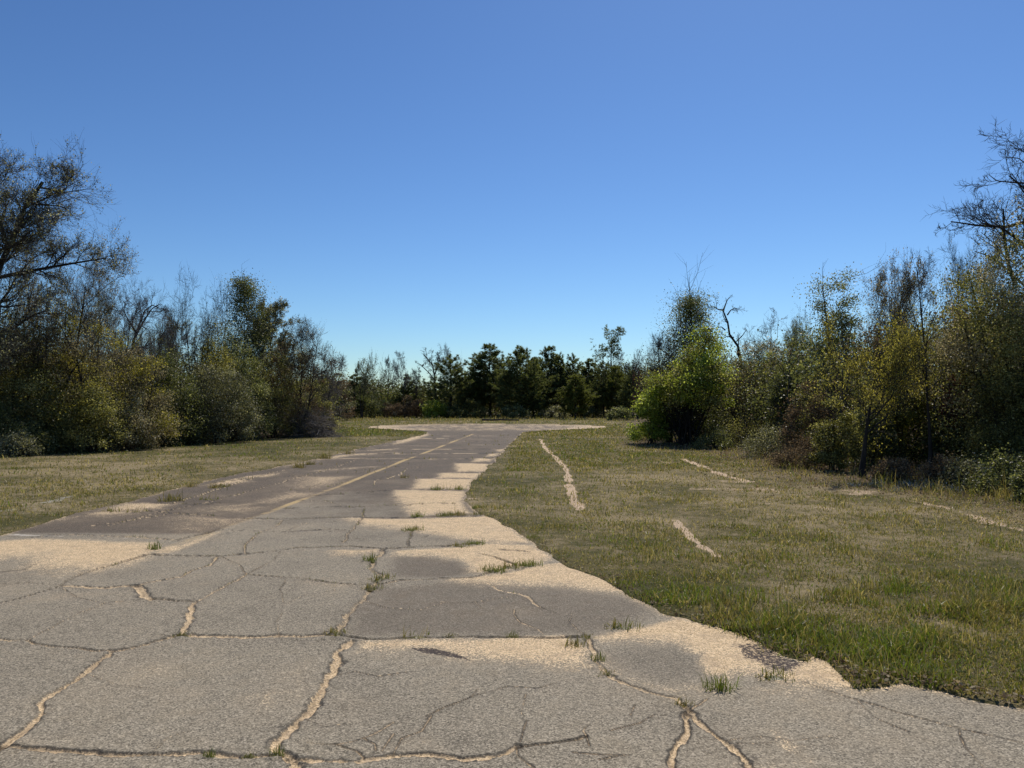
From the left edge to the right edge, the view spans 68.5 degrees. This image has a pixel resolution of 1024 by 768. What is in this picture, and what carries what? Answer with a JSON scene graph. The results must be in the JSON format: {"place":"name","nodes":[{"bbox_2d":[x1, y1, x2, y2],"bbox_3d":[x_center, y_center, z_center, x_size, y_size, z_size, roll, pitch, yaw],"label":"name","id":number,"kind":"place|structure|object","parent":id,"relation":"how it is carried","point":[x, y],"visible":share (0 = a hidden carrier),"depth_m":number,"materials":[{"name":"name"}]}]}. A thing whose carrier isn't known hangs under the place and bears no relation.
{"place":"outdoors","nodes":[
{"label":"outdoors","id":0,"kind":"place"},
{"bbox_2d":[0,424,1023,767],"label":"road","id":1,"kind":"structure","parent":0,"point":[102,664],"depth_m":4.77,"materials":[{"name":"grey asphalt"}]},
{"bbox_2d":[111,434,511,592],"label":"crack weeds","id":2,"kind":"object","parent":1,"relation":"on","point":[325,500],"visible":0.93,"depth_m":12.16,"materials":[{"name":"green plant"}]},
{"bbox_2d":[700,666,742,692],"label":"grass tuft","id":3,"kind":"object","parent":1,"relation":"on","point":[720,685],"visible":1,"depth_m":4.21,"materials":[{"name":"green plant"}]},
{"bbox_2d":[0,407,1023,708],"bbox_3d":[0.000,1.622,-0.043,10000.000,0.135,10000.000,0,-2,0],"label":"ground","id":4,"kind":"structure","parent":0,"point":[212,463],"depth_m":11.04,"materials":[{"name":"green plant"}]},
{"bbox_2d":[0,425,52,457],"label":"shrub","id":5,"kind":"object","parent":4,"relation":"on","point":[19,441],"visible":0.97,"depth_m":22.58,"materials":[{"name":"green plant"}]},
{"bbox_2d":[0,307,78,448],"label":"shrub","id":6,"kind":"object","parent":4,"relation":"on","point":[19,370],"visible":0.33,"depth_m":24.48,"materials":[{"name":"green plant"}]},
{"bbox_2d":[0,228,91,420],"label":"broadleaf tree","id":7,"kind":"object","parent":4,"relation":"on","point":[38,311],"visible":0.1,"depth_m":27.35,"materials":[{"name":"green plant"}]},
{"bbox_2d":[0,355,96,455],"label":"shrub","id":8,"kind":"object","parent":4,"relation":"on","point":[33,424],"visible":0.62,"depth_m":23.77,"materials":[{"name":"green plant"}]},
{"bbox_2d":[28,426,89,453],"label":"shrub","id":9,"kind":"object","parent":4,"relation":"on","point":[65,451],"visible":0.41,"depth_m":24.01,"materials":[{"name":"green plant"}]},
{"bbox_2d":[0,129,141,409],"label":"oak tree","id":10,"kind":"object","parent":4,"relation":"on","point":[13,240],"visible":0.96,"depth_m":24.06,"materials":[{"name":"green plant"}]},
{"bbox_2d":[8,222,139,425],"bbox_3d":[-14.900,-1.827,25.171,3.904,8.249,3.704,0,-2,0],"label":"oak tree","id":11,"kind":"object","parent":4,"relation":"on","point":[47,339],"visible":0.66,"depth_m":25.45,"materials":[{"name":"green plant"}]},
{"bbox_2d":[10,293,140,452],"bbox_3d":[-14.822,-0.384,25.386,4.357,5.375,4.214,0,-2,0],"label":"shrub","id":12,"kind":"object","parent":4,"relation":"on","point":[78,375],"visible":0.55,"depth_m":25.20,"materials":[{"name":"green plant"}]},
{"bbox_2d":[59,257,119,385],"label":"bare tree","id":13,"kind":"object","parent":4,"relation":"on","point":[78,292],"visible":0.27,"depth_m":29.79,"materials":[{"name":"grey plant"}]},
{"bbox_2d":[44,372,136,452],"bbox_3d":[-13.758,0.909,24.494,2.701,2.722,2.870,-1,-2,28],"label":"shrub","id":14,"kind":"object","parent":4,"relation":"on","point":[90,432],"visible":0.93,"depth_m":24.25,"materials":[{"name":"green plant"}]},
{"bbox_2d":[57,275,158,406],"bbox_3d":[-16.618,-1.098,30.823,4.382,7.059,3.137,0,-2,0],"label":"broadleaf tree","id":15,"kind":"object","parent":4,"relation":"on","point":[109,310],"visible":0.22,"depth_m":30.54,"materials":[{"name":"green plant"}]},
{"bbox_2d":[89,383,161,451],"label":"shrub","id":16,"kind":"object","parent":4,"relation":"on","point":[130,412],"visible":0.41,"depth_m":25.59,"materials":[{"name":"green plant"}]},
{"bbox_2d":[75,271,176,400],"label":"bare tree","id":17,"kind":"object","parent":4,"relation":"on","point":[132,317],"visible":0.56,"depth_m":28.38,"materials":[{"name":"brown plant"}]},
{"bbox_2d":[102,281,177,402],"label":"dead tree","id":18,"kind":"object","parent":4,"relation":"on","point":[151,308],"visible":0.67,"depth_m":30.06,"materials":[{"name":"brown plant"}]},
{"bbox_2d":[100,329,189,449],"bbox_3d":[-13.175,0.188,26.554,3.269,4.285,3.516,1,-2,-28],"label":"shrub","id":19,"kind":"object","parent":4,"relation":"on","point":[152,374],"visible":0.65,"depth_m":26.36,"materials":[{"name":"green plant"}]},
{"bbox_2d":[140,295,209,409],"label":"bare tree","id":20,"kind":"object","parent":4,"relation":"on","point":[171,337],"visible":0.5,"depth_m":32.12,"materials":[{"name":"grey plant"}]},
{"bbox_2d":[148,310,201,398],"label":"bare tree","id":21,"kind":"object","parent":4,"relation":"on","point":[179,327],"visible":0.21,"depth_m":38.42,"materials":[{"name":"brown plant"}]},
{"bbox_2d":[0,298,353,438],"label":"undergrowth","id":22,"kind":"object","parent":4,"relation":"on","point":[190,361],"visible":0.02,"depth_m":32.92,"materials":[{"name":"green plant"}]},
{"bbox_2d":[141,345,219,445],"bbox_3d":[-13.203,0.438,28.887,3.706,3.953,3.593,0,-2,0],"label":"shrub","id":23,"kind":"object","parent":4,"relation":"on","point":[184,398],"visible":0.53,"depth_m":28.76,"materials":[{"name":"green plant"}]},
{"bbox_2d":[158,259,240,388],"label":"bare tree","id":24,"kind":"object","parent":4,"relation":"on","point":[208,327],"visible":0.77,"depth_m":32.96,"materials":[{"name":"grey plant"}]},
{"bbox_2d":[178,308,247,440],"bbox_3d":[-13.109,-0.580,33.036,3.182,6.149,3.446,0,-2,0],"label":"shrub","id":25,"kind":"object","parent":4,"relation":"on","point":[218,354],"visible":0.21,"depth_m":32.95,"materials":[{"name":"green plant"}]},
{"bbox_2d":[177,350,270,443],"bbox_3d":[-11.927,0.539,30.618,4.136,3.813,4.042,0,-2,0],"label":"shrub","id":26,"kind":"object","parent":4,"relation":"on","point":[226,403],"visible":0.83,"depth_m":30.40,"materials":[{"name":"green plant"}]},
{"bbox_2d":[207,262,293,415],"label":"broadleaf tree","id":27,"kind":"object","parent":4,"relation":"on","point":[246,293],"visible":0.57,"depth_m":35.92,"materials":[{"name":"green plant"}]},
{"bbox_2d":[223,335,282,440],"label":"shrub","id":28,"kind":"object","parent":4,"relation":"on","point":[260,386],"visible":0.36,"depth_m":32.86,"materials":[{"name":"green plant"}]},
{"bbox_2d":[233,295,313,435],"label":"broadleaf tree","id":29,"kind":"object","parent":4,"relation":"on","point":[280,306],"visible":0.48,"depth_m":37.34,"materials":[{"name":"green plant"}]},
{"bbox_2d":[245,335,306,437],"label":"shrub","id":30,"kind":"object","parent":4,"relation":"on","point":[275,396],"visible":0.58,"depth_m":34.84,"materials":[{"name":"green plant"}]},
{"bbox_2d":[257,313,346,435],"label":"bare tree","id":31,"kind":"object","parent":4,"relation":"on","point":[308,358],"visible":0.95,"depth_m":35.70,"materials":[{"name":"brown plant"}]},
{"bbox_2d":[277,362,330,435],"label":"shrub","id":32,"kind":"object","parent":4,"relation":"on","point":[308,389],"visible":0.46,"depth_m":35.92,"materials":[{"name":"green plant"}]},
{"bbox_2d":[260,398,350,437],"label":"shrub","id":33,"kind":"object","parent":4,"relation":"on","point":[318,429],"visible":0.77,"depth_m":35.51,"materials":[{"name":"green plant"}]},
{"bbox_2d":[309,379,343,434],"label":"shrub","id":34,"kind":"object","parent":4,"relation":"on","point":[326,408],"visible":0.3,"depth_m":37.81,"materials":[{"name":"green plant"}]},
{"bbox_2d":[314,350,348,403],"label":"bare tree","id":35,"kind":"object","parent":4,"relation":"on","point":[341,363],"visible":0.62,"depth_m":39.98,"materials":[{"name":"grey plant"}]},
{"bbox_2d":[326,358,357,419],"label":"shrub","id":36,"kind":"object","parent":4,"relation":"on","point":[350,408],"visible":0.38,"depth_m":69.71,"materials":[{"name":"green plant"}]},
{"bbox_2d":[333,373,378,416],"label":"pine tree","id":37,"kind":"object","parent":4,"relation":"on","point":[354,383],"visible":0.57,"depth_m":83.48,"materials":[{"name":"green plant"}]},
{"bbox_2d":[350,358,377,417],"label":"bare tree","id":38,"kind":"object","parent":4,"relation":"on","point":[364,378],"visible":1,"depth_m":79.88,"materials":[{"name":"grey plant"}]},
{"bbox_2d":[356,390,394,417],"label":"shrub","id":39,"kind":"object","parent":4,"relation":"on","point":[377,409],"visible":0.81,"depth_m":83.43,"materials":[{"name":"green plant"}]},
{"bbox_2d":[381,402,410,417],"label":"shrub","id":40,"kind":"object","parent":4,"relation":"on","point":[391,409],"visible":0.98,"depth_m":82.62,"materials":[{"name":"brown plant"}]},
{"bbox_2d":[391,350,411,417],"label":"bare tree","id":41,"kind":"object","parent":4,"relation":"on","point":[397,369],"visible":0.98,"depth_m":86.17,"materials":[{"name":"grey plant"}]},
{"bbox_2d":[389,375,424,416],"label":"pine tree","id":42,"kind":"object","parent":4,"relation":"on","point":[398,398],"visible":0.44,"depth_m":89.63,"materials":[{"name":"green plant"}]},
{"bbox_2d":[398,395,425,417],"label":"shrub","id":43,"kind":"object","parent":4,"relation":"on","point":[416,406],"visible":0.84,"depth_m":84.60,"materials":[{"name":"green plant"}]},
{"bbox_2d":[419,398,447,418],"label":"shrub","id":44,"kind":"object","parent":4,"relation":"on","point":[436,409],"visible":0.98,"depth_m":81.46,"materials":[{"name":"green plant"}]},
{"bbox_2d":[417,353,484,410],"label":"pine tree","id":45,"kind":"object","parent":4,"relation":"on","point":[450,393],"visible":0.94,"depth_m":85.16,"materials":[{"name":"green plant"}]},
{"bbox_2d":[455,398,493,417],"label":"shrub","id":46,"kind":"object","parent":4,"relation":"on","point":[472,404],"visible":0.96,"depth_m":83.52,"materials":[{"name":"green plant"}]},
{"bbox_2d":[458,366,494,413],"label":"pine tree","id":47,"kind":"object","parent":4,"relation":"on","point":[475,393],"visible":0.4,"depth_m":86.86,"materials":[{"name":"green plant"}]},
{"bbox_2d":[463,343,511,416],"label":"pine tree","id":48,"kind":"object","parent":4,"relation":"on","point":[478,361],"visible":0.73,"depth_m":86.84,"materials":[{"name":"green plant"}]},
{"bbox_2d":[302,356,672,416],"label":"undergrowth","id":49,"kind":"object","parent":4,"relation":"on","point":[383,392],"visible":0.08,"depth_m":92.04,"materials":[{"name":"green plant"}]},
{"bbox_2d":[495,403,529,418],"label":"shrub","id":50,"kind":"object","parent":4,"relation":"on","point":[522,411],"visible":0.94,"depth_m":79.41,"materials":[{"name":"green plant"}]},
{"bbox_2d":[485,345,560,417],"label":"pine tree","id":51,"kind":"object","parent":4,"relation":"on","point":[514,376],"visible":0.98,"depth_m":82.78,"materials":[{"name":"green plant"}]},
{"bbox_2d":[536,344,567,415],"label":"pine tree","id":52,"kind":"object","parent":4,"relation":"on","point":[548,361],"visible":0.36,"depth_m":87.36,"materials":[{"name":"green plant"}]},
{"bbox_2d":[537,404,571,417],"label":"shrub","id":53,"kind":"object","parent":4,"relation":"on","point":[551,413],"visible":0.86,"depth_m":81.61,"materials":[{"name":"green plant"}]},
{"bbox_2d":[544,357,574,414],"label":"pine tree","id":54,"kind":"object","parent":4,"relation":"on","point":[561,378],"visible":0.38,"depth_m":86.38,"materials":[{"name":"green plant"}]},
{"bbox_2d":[554,353,593,416],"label":"pine tree","id":55,"kind":"object","parent":4,"relation":"on","point":[569,370],"visible":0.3,"depth_m":87.70,"materials":[{"name":"green plant"}]},
{"bbox_2d":[555,373,599,418],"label":"pine tree","id":56,"kind":"object","parent":4,"relation":"on","point":[570,396],"visible":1,"depth_m":77.38,"materials":[{"name":"green plant"}]},
{"bbox_2d":[576,358,604,407],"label":"pine tree","id":57,"kind":"object","parent":4,"relation":"on","point":[585,373],"visible":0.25,"depth_m":88.66,"materials":[{"name":"green plant"}]},
{"bbox_2d":[585,360,618,416],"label":"pine tree","id":58,"kind":"object","parent":4,"relation":"on","point":[603,373],"visible":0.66,"depth_m":85.56,"materials":[{"name":"green plant"}]},
{"bbox_2d":[586,324,625,366],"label":"pine tree","id":59,"kind":"object","parent":4,"relation":"on","point":[612,346],"visible":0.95,"depth_m":94.66,"materials":[{"name":"green plant"}]},
{"bbox_2d":[594,365,631,408],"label":"pine tree","id":60,"kind":"object","parent":4,"relation":"on","point":[610,380],"visible":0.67,"depth_m":84.46,"materials":[{"name":"green plant"}]},
{"bbox_2d":[606,405,632,419],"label":"shrub","id":61,"kind":"object","parent":4,"relation":"on","point":[615,413],"visible":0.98,"depth_m":71.42,"materials":[{"name":"green plant"}]},
{"bbox_2d":[613,369,643,417],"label":"pine tree","id":62,"kind":"object","parent":4,"relation":"on","point":[628,391],"visible":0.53,"depth_m":81.71,"materials":[{"name":"green plant"}]},
{"bbox_2d":[623,370,677,443],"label":"shrub","id":63,"kind":"object","parent":4,"relation":"on","point":[650,430],"visible":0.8,"depth_m":29.20,"materials":[{"name":"green plant"}]},
{"bbox_2d":[632,316,694,441],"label":"bare tree","id":64,"kind":"object","parent":4,"relation":"on","point":[659,344],"visible":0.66,"depth_m":31.17,"materials":[{"name":"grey plant"}]},
{"bbox_2d":[628,310,743,444],"bbox_3d":[6.688,-0.353,29.018,4.630,5.479,4.741,0,-2,0],"label":"broadleaf tree","id":65,"kind":"object","parent":4,"relation":"on","point":[678,389],"visible":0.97,"depth_m":28.45,"materials":[{"name":"green plant"}]},
{"bbox_2d":[635,247,740,425],"bbox_3d":[7.815,-1.889,32.856,5.238,8.738,5.253,0,-2,0],"label":"broadleaf tree","id":66,"kind":"object","parent":4,"relation":"on","point":[691,307],"visible":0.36,"depth_m":32.84,"materials":[{"name":"green plant"}]},
{"bbox_2d":[660,359,732,443],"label":"shrub","id":67,"kind":"object","parent":4,"relation":"on","point":[714,420],"visible":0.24,"depth_m":29.57,"materials":[{"name":"green plant"}]},
{"bbox_2d":[690,424,736,449],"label":"shrub","id":68,"kind":"object","parent":4,"relation":"on","point":[718,439],"visible":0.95,"depth_m":25.93,"materials":[{"name":"green plant"}]},
{"bbox_2d":[707,294,746,364],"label":"dead tree","id":69,"kind":"object","parent":4,"relation":"on","point":[730,335],"visible":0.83,"depth_m":38.06,"materials":[{"name":"brown wood"}]},
{"bbox_2d":[709,408,778,447],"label":"shrub","id":70,"kind":"object","parent":4,"relation":"on","point":[743,432],"visible":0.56,"depth_m":26.81,"materials":[{"name":"green plant"}]},
{"bbox_2d":[716,334,788,442],"bbox_3d":[9.999,0.103,30.468,4.167,4.737,4.122,0,-2,0],"label":"shrub","id":71,"kind":"object","parent":4,"relation":"on","point":[752,348],"visible":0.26,"depth_m":30.37,"materials":[{"name":"green plant"}]},
{"bbox_2d":[724,418,799,457],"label":"shrub","id":72,"kind":"object","parent":4,"relation":"on","point":[749,442],"visible":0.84,"depth_m":22.04,"materials":[{"name":"green plant"}]},
{"bbox_2d":[743,307,797,364],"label":"bare tree","id":73,"kind":"object","parent":4,"relation":"on","point":[772,323],"visible":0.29,"depth_m":36.38,"materials":[{"name":"brown plant"}]},
{"bbox_2d":[753,340,822,446],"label":"shrub","id":74,"kind":"object","parent":4,"relation":"on","point":[774,392],"visible":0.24,"depth_m":25.87,"materials":[{"name":"green plant"}]},
{"bbox_2d":[760,427,826,469],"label":"shrub","id":75,"kind":"object","parent":4,"relation":"on","point":[788,455],"visible":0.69,"depth_m":18.56,"materials":[{"name":"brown plant"}]},
{"bbox_2d":[774,377,834,457],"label":"shrub","id":76,"kind":"object","parent":4,"relation":"on","point":[791,415],"visible":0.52,"depth_m":21.79,"materials":[{"name":"green plant"}]},
{"bbox_2d":[786,304,852,437],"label":"broadleaf tree","id":77,"kind":"object","parent":4,"relation":"on","point":[794,326],"visible":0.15,"depth_m":29.44,"materials":[{"name":"green plant"}]},
{"bbox_2d":[621,289,1023,465],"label":"undergrowth","id":78,"kind":"object","parent":4,"relation":"on","point":[801,377],"visible":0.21,"depth_m":23.93,"materials":[{"name":"green plant"}]},
{"bbox_2d":[784,254,883,432],"bbox_3d":[11.790,-1.151,26.878,4.607,7.000,4.144,0,-2,0],"label":"broadleaf tree","id":79,"kind":"object","parent":4,"relation":"on","point":[838,318],"visible":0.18,"depth_m":26.87,"materials":[{"name":"green plant"}]},
{"bbox_2d":[801,389,874,470],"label":"shrub","id":80,"kind":"object","parent":4,"relation":"on","point":[834,454],"visible":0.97,"depth_m":17.60,"materials":[{"name":"green plant"}]},
{"bbox_2d":[811,627,865,663],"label":"grass clump","id":81,"kind":"object","parent":4,"relation":"on","point":[829,651],"visible":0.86,"depth_m":4.79,"materials":[{"name":"green plant"}]},
{"bbox_2d":[840,376,916,468],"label":"shrub","id":82,"kind":"object","parent":4,"relation":"on","point":[883,439],"visible":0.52,"depth_m":18.08,"materials":[{"name":"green plant"}]},
{"bbox_2d":[806,305,950,476],"bbox_3d":[7.898,0.120,16.579,3.065,3.875,2.436,0,-2,0],"label":"broadleaf tree","id":83,"kind":"object","parent":4,"relation":"on","point":[894,365],"visible":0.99,"depth_m":16.12,"materials":[{"name":"green plant"}]},
{"bbox_2d":[866,452,922,483],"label":"shrub","id":84,"kind":"object","parent":4,"relation":"on","point":[900,467],"visible":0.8,"depth_m":15.14,"materials":[{"name":"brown plant"}]},
{"bbox_2d":[852,274,938,438],"bbox_3d":[11.596,-0.475,22.105,3.562,5.438,2.492,0,-2,0],"label":"broadleaf tree","id":85,"kind":"object","parent":4,"relation":"on","point":[911,302],"visible":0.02,"depth_m":21.39,"materials":[{"name":"green plant"}]},
{"bbox_2d":[869,565,924,598],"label":"grass clump","id":86,"kind":"object","parent":4,"relation":"on","point":[898,593],"visible":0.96,"depth_m":6.26,"materials":[{"name":"green plant"}]},
{"bbox_2d":[856,247,946,390],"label":"oak tree","id":87,"kind":"object","parent":4,"relation":"on","point":[880,280],"visible":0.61,"depth_m":19.90,"materials":[{"name":"green plant"}]},
{"bbox_2d":[862,636,942,669],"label":"grass clump","id":88,"kind":"object","parent":4,"relation":"on","point":[891,646],"visible":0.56,"depth_m":4.63,"materials":[{"name":"green plant"}]},
{"bbox_2d":[861,328,948,466],"bbox_3d":[9.825,0.307,18.619,2.280,3.617,2.316,0,-2,0],"label":"shrub","id":89,"kind":"object","parent":4,"relation":"on","point":[910,414],"visible":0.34,"depth_m":18.13,"materials":[{"name":"green plant"}]},
{"bbox_2d":[843,471,1002,492],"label":"grass","id":90,"kind":"structure","parent":4,"relation":"on","point":[915,484],"depth_m":14.25,"materials":[{"name":"green plant"}]},
{"bbox_2d":[885,246,961,466],"bbox_3d":[9.039,-0.503,16.594,2.459,5.072,1.422,1,-2,-43],"label":"bare tree","id":91,"kind":"object","parent":4,"relation":"on","point":[930,451],"visible":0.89,"depth_m":16.52,"materials":[{"name":"brown plant"}]},
{"bbox_2d":[911,450,961,486],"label":"shrub","id":92,"kind":"object","parent":4,"relation":"on","point":[928,470],"visible":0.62,"depth_m":14.49,"materials":[{"name":"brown plant"}]},
{"bbox_2d":[911,368,983,466],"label":"shrub","id":93,"kind":"object","parent":4,"relation":"on","point":[936,448],"visible":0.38,"depth_m":17.72,"materials":[{"name":"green plant"}]},
{"bbox_2d":[886,190,1023,471],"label":"broadleaf tree","id":94,"kind":"object","parent":4,"relation":"on","point":[1000,323],"visible":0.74,"depth_m":16.27,"materials":[{"name":"green plant"}]},
{"bbox_2d":[935,374,975,463],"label":"maple sapling","id":95,"kind":"object","parent":4,"relation":"on","point":[946,406],"visible":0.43,"depth_m":17.54,"materials":[{"name":"green plant"}]},
{"bbox_2d":[935,232,977,326],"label":"bare tree","id":96,"kind":"object","parent":4,"relation":"on","point":[961,262],"visible":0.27,"depth_m":21.15,"materials":[{"name":"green plant"}]},
{"bbox_2d":[936,450,995,488],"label":"shrub","id":97,"kind":"object","parent":4,"relation":"on","point":[962,466],"visible":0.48,"depth_m":14.08,"materials":[{"name":"green plant"}]},
{"bbox_2d":[924,120,1023,351],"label":"bare tree","id":98,"kind":"object","parent":4,"relation":"on","point":[992,226],"visible":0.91,"depth_m":17.15,"materials":[{"name":"brown plant"}]},
{"bbox_2d":[929,216,1023,455],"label":"broadleaf tree","id":99,"kind":"object","parent":4,"relation":"on","point":[963,290],"visible":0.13,"depth_m":19.95,"materials":[{"name":"green plant"}]},
{"bbox_2d":[951,360,1023,475],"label":"shrub","id":100,"kind":"object","parent":4,"relation":"on","point":[1012,443],"visible":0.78,"depth_m":15.41,"materials":[{"name":"green plant"}]},
{"bbox_2d":[955,438,1023,496],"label":"shrub","id":101,"kind":"object","parent":4,"relation":"on","point":[1005,460],"visible":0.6,"depth_m":13.06,"materials":[{"name":"green plant"}]},
{"bbox_2d":[1001,452,1023,502],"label":"shrub","id":102,"kind":"object","parent":4,"relation":"on","point":[1018,479],"visible":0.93,"depth_m":12.23,"materials":[{"name":"green plant"}]},
{"bbox_2d":[0,0,1023,402],"label":"sky","id":103,"kind":"structure","parent":0,"point":[410,176],"materials":[{"name":"blue"}]},
{"bbox_2d":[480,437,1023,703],"bbox_3d":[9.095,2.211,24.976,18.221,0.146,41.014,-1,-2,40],"label":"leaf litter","id":104,"kind":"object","parent":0,"point":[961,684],"visible":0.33,"depth_m":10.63,"materials":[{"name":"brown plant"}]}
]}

